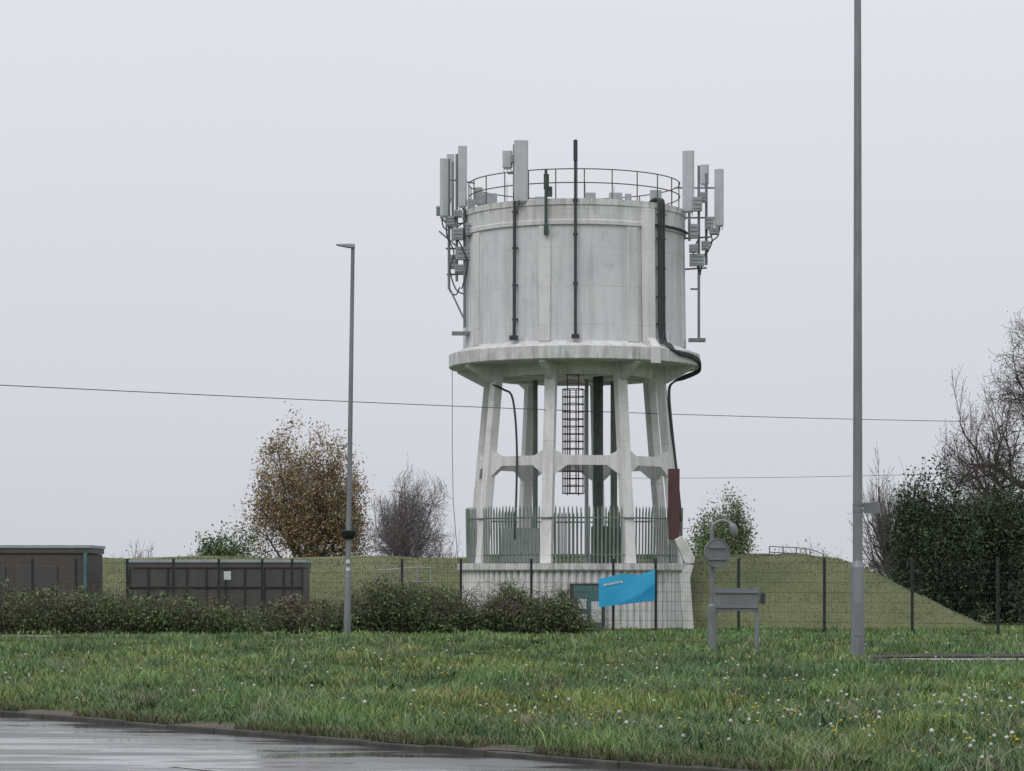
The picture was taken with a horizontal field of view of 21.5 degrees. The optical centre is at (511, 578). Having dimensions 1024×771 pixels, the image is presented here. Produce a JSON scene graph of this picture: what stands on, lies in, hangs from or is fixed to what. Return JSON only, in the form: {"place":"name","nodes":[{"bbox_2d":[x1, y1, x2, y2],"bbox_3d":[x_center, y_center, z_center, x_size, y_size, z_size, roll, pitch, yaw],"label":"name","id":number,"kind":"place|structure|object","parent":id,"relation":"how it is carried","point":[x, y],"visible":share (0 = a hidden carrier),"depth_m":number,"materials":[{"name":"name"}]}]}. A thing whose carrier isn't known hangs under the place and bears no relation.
{"place":"outdoors","nodes":[
{"label":"outdoors","id":0,"kind":"place"},
{"bbox_2d":[0,635,51,635],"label":"footpath","id":1,"kind":"structure","parent":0,"point":[28,635],"depth_m":70.95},
{"bbox_2d":[0,715,656,770],"bbox_3d":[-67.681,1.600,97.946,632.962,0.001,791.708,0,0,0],"label":"road","id":2,"kind":"structure","parent":0,"point":[31,744],"depth_m":24.52,"materials":[{"name":"grey asphalt"}]},
{"bbox_2d":[171,766,222,770],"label":"lane marking","id":3,"kind":"object","parent":2,"relation":"on","point":[196,768],"visible":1,"depth_m":22.66,"materials":[{"name":"paint"}]},
{"bbox_2d":[0,710,759,770],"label":"kerb","id":4,"kind":"structure","parent":2,"relation":"on","point":[495,753],"depth_m":25.56,"materials":[{"name":"concrete"}]},
{"bbox_2d":[0,385,963,421],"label":"overhead cable","id":5,"kind":"object","parent":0,"point":[437,405],"visible":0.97,"depth_m":76.84,"materials":[{"name":"rubber"}]},
{"bbox_2d":[0,0,1023,571],"label":"sky","id":6,"kind":"structure","parent":0,"point":[181,181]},
{"bbox_2d":[0,605,1023,770],"bbox_3d":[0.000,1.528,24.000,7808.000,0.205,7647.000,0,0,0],"label":"ground","id":7,"kind":"structure","parent":0,"point":[986,623],"depth_m":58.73,"materials":[{"name":"green plant"}]},
{"bbox_2d":[0,545,104,603],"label":"brick kiosk","id":8,"kind":"object","parent":7,"relation":"on","point":[16,559],"visible":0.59,"depth_m":83.50,"materials":[{"name":"brown brick"}]},
{"bbox_2d":[0,565,4,598],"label":"door","id":9,"kind":"structure","parent":8,"relation":"in","point":[1,566],"depth_m":83.45,"materials":[{"name":"grey metal"}]},
{"bbox_2d":[15,565,56,599],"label":"door","id":10,"kind":"structure","parent":8,"relation":"in","point":[42,573],"depth_m":83.45,"materials":[{"name":"grey metal"}]},
{"bbox_2d":[111,539,153,557],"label":"thin shrub","id":11,"kind":"object","parent":7,"relation":"on","point":[151,549],"visible":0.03,"depth_m":130.28,"materials":[{"name":"brown plant"}]},
{"bbox_2d":[0,576,343,633],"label":"bramble hedge","id":12,"kind":"object","parent":7,"relation":"on","point":[52,608],"visible":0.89,"depth_m":73.68,"materials":[{"name":"green plant"}]},
{"bbox_2d":[129,560,311,612],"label":"panelled building","id":13,"kind":"structure","parent":7,"relation":"on","point":[198,575],"depth_m":83.50,"materials":[{"name":"grey metal"}]},
{"bbox_2d":[178,516,264,557],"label":"green bush","id":14,"kind":"object","parent":7,"relation":"on","point":[221,550],"visible":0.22,"depth_m":131.93,"materials":[{"name":"green plant"}]},
{"bbox_2d":[233,401,379,557],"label":"budding tree","id":15,"kind":"object","parent":7,"relation":"on","point":[314,514],"visible":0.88,"depth_m":134.55,"materials":[{"name":"brown plant"}]},
{"bbox_2d":[336,244,356,634],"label":"street lamp","id":16,"kind":"object","parent":7,"relation":"on","point":[348,534],"visible":0.97,"depth_m":71.94,"materials":[{"name":"metal"}]},
{"bbox_2d":[363,464,463,557],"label":"bare tree","id":17,"kind":"object","parent":7,"relation":"on","point":[400,536],"visible":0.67,"depth_m":124.32,"materials":[{"name":"brown plant"}]},
{"bbox_2d":[15,708,844,770],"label":"soil strip","id":18,"kind":"object","parent":7,"relation":"on","point":[490,747],"visible":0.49,"depth_m":25.98,"materials":[{"name":"brown soil"}]},
{"bbox_2d":[301,570,618,633],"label":"bramble hedge","id":19,"kind":"object","parent":7,"relation":"on","point":[398,609],"visible":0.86,"depth_m":73.87,"materials":[{"name":"green plant"}]},
{"bbox_2d":[2,633,1023,759],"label":"dandelion seed heads","id":20,"kind":"object","parent":7,"relation":"on","point":[931,730],"visible":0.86,"depth_m":29.55,"materials":[{"name":"white plant"}]},
{"bbox_2d":[3,557,1023,634],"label":"security fence","id":21,"kind":"object","parent":7,"relation":"on","point":[912,582],"visible":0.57,"depth_m":77.45,"materials":[{"name":"black metal"}]},
{"bbox_2d":[224,571,230,579],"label":"warning notice","id":22,"kind":"object","parent":21,"relation":"attached to","point":[227,575],"visible":1,"depth_m":77.94,"materials":[{"name":"white plastic"}]},
{"bbox_2d":[599,570,654,606],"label":"banner","id":23,"kind":"object","parent":21,"relation":"attached to","point":[620,589],"visible":1,"depth_m":77.84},
{"bbox_2d":[5,633,1023,756],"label":"dandelion flowers","id":24,"kind":"object","parent":7,"relation":"on","point":[834,730],"visible":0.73,"depth_m":29.77,"materials":[{"name":"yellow plant"}]},
{"bbox_2d":[436,139,723,628],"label":"water tower","id":25,"kind":"structure","parent":7,"relation":"on","point":[587,290],"depth_m":81.44,"materials":[{"name":"concrete"}]},
{"bbox_2d":[704,519,737,648],"bbox_3d":[4.343,0.143,56.485,0.758,2.774,0.290,0,0,-14],"label":"road sign","id":26,"kind":"object","parent":7,"relation":"on","point":[716,553],"visible":0.98,"depth_m":56.43,"materials":[{"name":"metal"}]},
{"bbox_2d":[684,482,761,555],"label":"willow tree","id":27,"kind":"object","parent":7,"relation":"on","point":[737,545],"visible":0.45,"depth_m":129.55,"materials":[{"name":"green plant"}]},
{"bbox_2d":[714,587,764,653],"bbox_3d":[4.599,0.863,54.575,1.031,1.375,0.170,0,0,0],"label":"direction sign","id":28,"kind":"object","parent":7,"relation":"on","point":[736,599],"visible":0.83,"depth_m":54.52,"materials":[{"name":"metal"}]},
{"bbox_2d":[774,535,847,558],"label":"thin shrub","id":29,"kind":"object","parent":7,"relation":"on","point":[811,551],"visible":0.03,"depth_m":130.16,"materials":[{"name":"brown plant"}]},
{"bbox_2d":[851,0,879,655],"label":"street lamp","id":30,"kind":"object","parent":7,"relation":"on","point":[857,611],"visible":0.94,"depth_m":50.33,"materials":[{"name":"metal"}]},
{"bbox_2d":[855,603,861,635],"bbox_3d":[6.453,0.760,50.278,0.130,0.620,0.030,0,0,0],"label":"access door","id":31,"kind":"structure","parent":30,"relation":"in","point":[858,606],"depth_m":50.26,"materials":[{"name":"grey metal"}]},
{"bbox_2d":[863,561,884,575],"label":"distant woodland","id":32,"kind":"object","parent":7,"relation":"on","point":[866,567],"depth_m":259.39,"materials":[{"name":"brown plant"}]},
{"bbox_2d":[872,454,1007,623],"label":"evergreen bush","id":33,"kind":"object","parent":7,"relation":"on","point":[928,536],"visible":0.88,"depth_m":89.40,"materials":[{"name":"green plant"}]},
{"bbox_2d":[857,654,1023,664],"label":"driveway kerb","id":34,"kind":"structure","parent":7,"relation":"on","point":[888,656],"depth_m":50.68,"materials":[{"name":"concrete"}]},
{"bbox_2d":[931,307,1023,513],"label":"bare tree","id":35,"kind":"object","parent":7,"relation":"on","point":[983,467],"visible":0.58,"depth_m":97.35,"materials":[{"name":"brown plant"}]},
{"bbox_2d":[932,441,1023,622],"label":"evergreen bush","id":36,"kind":"object","parent":7,"relation":"on","point":[1001,517],"visible":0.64,"depth_m":91.11,"materials":[{"name":"green plant"}]},
{"bbox_2d":[976,491,1023,623],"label":"evergreen bush","id":37,"kind":"object","parent":7,"relation":"on","point":[1021,610],"visible":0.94,"depth_m":87.92,"materials":[{"name":"green plant"}]},
{"bbox_2d":[102,553,988,627],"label":"grass embankment","id":38,"kind":"structure","parent":0,"point":[791,588],"depth_m":84.97,"materials":[{"name":"green plant"}]},
{"bbox_2d":[375,567,430,593],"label":"handrail","id":39,"kind":"object","parent":38,"relation":"on","point":[404,574],"visible":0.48,"depth_m":90.58,"materials":[{"name":"grey metal"}]},
{"bbox_2d":[769,546,823,555],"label":"access railing","id":40,"kind":"object","parent":38,"relation":"on","point":[782,552],"visible":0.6,"depth_m":92.99,"materials":[{"name":"metal"}]},
{"bbox_2d":[848,441,955,579],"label":"bare shrub","id":41,"kind":"object","parent":38,"relation":"on","point":[878,525],"visible":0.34,"depth_m":101.71,"materials":[{"name":"brown plant"}]},
{"bbox_2d":[747,474,922,477],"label":"overhead cable","id":42,"kind":"object","parent":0,"point":[820,476],"visible":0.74,"depth_m":112.00,"materials":[{"name":"rubber"}]},
{"bbox_2d":[892,658,1023,659],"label":"driveway","id":43,"kind":"structure","parent":0,"point":[961,658],"depth_m":50.39,"materials":[{"name":"grey asphalt"}]}
]}

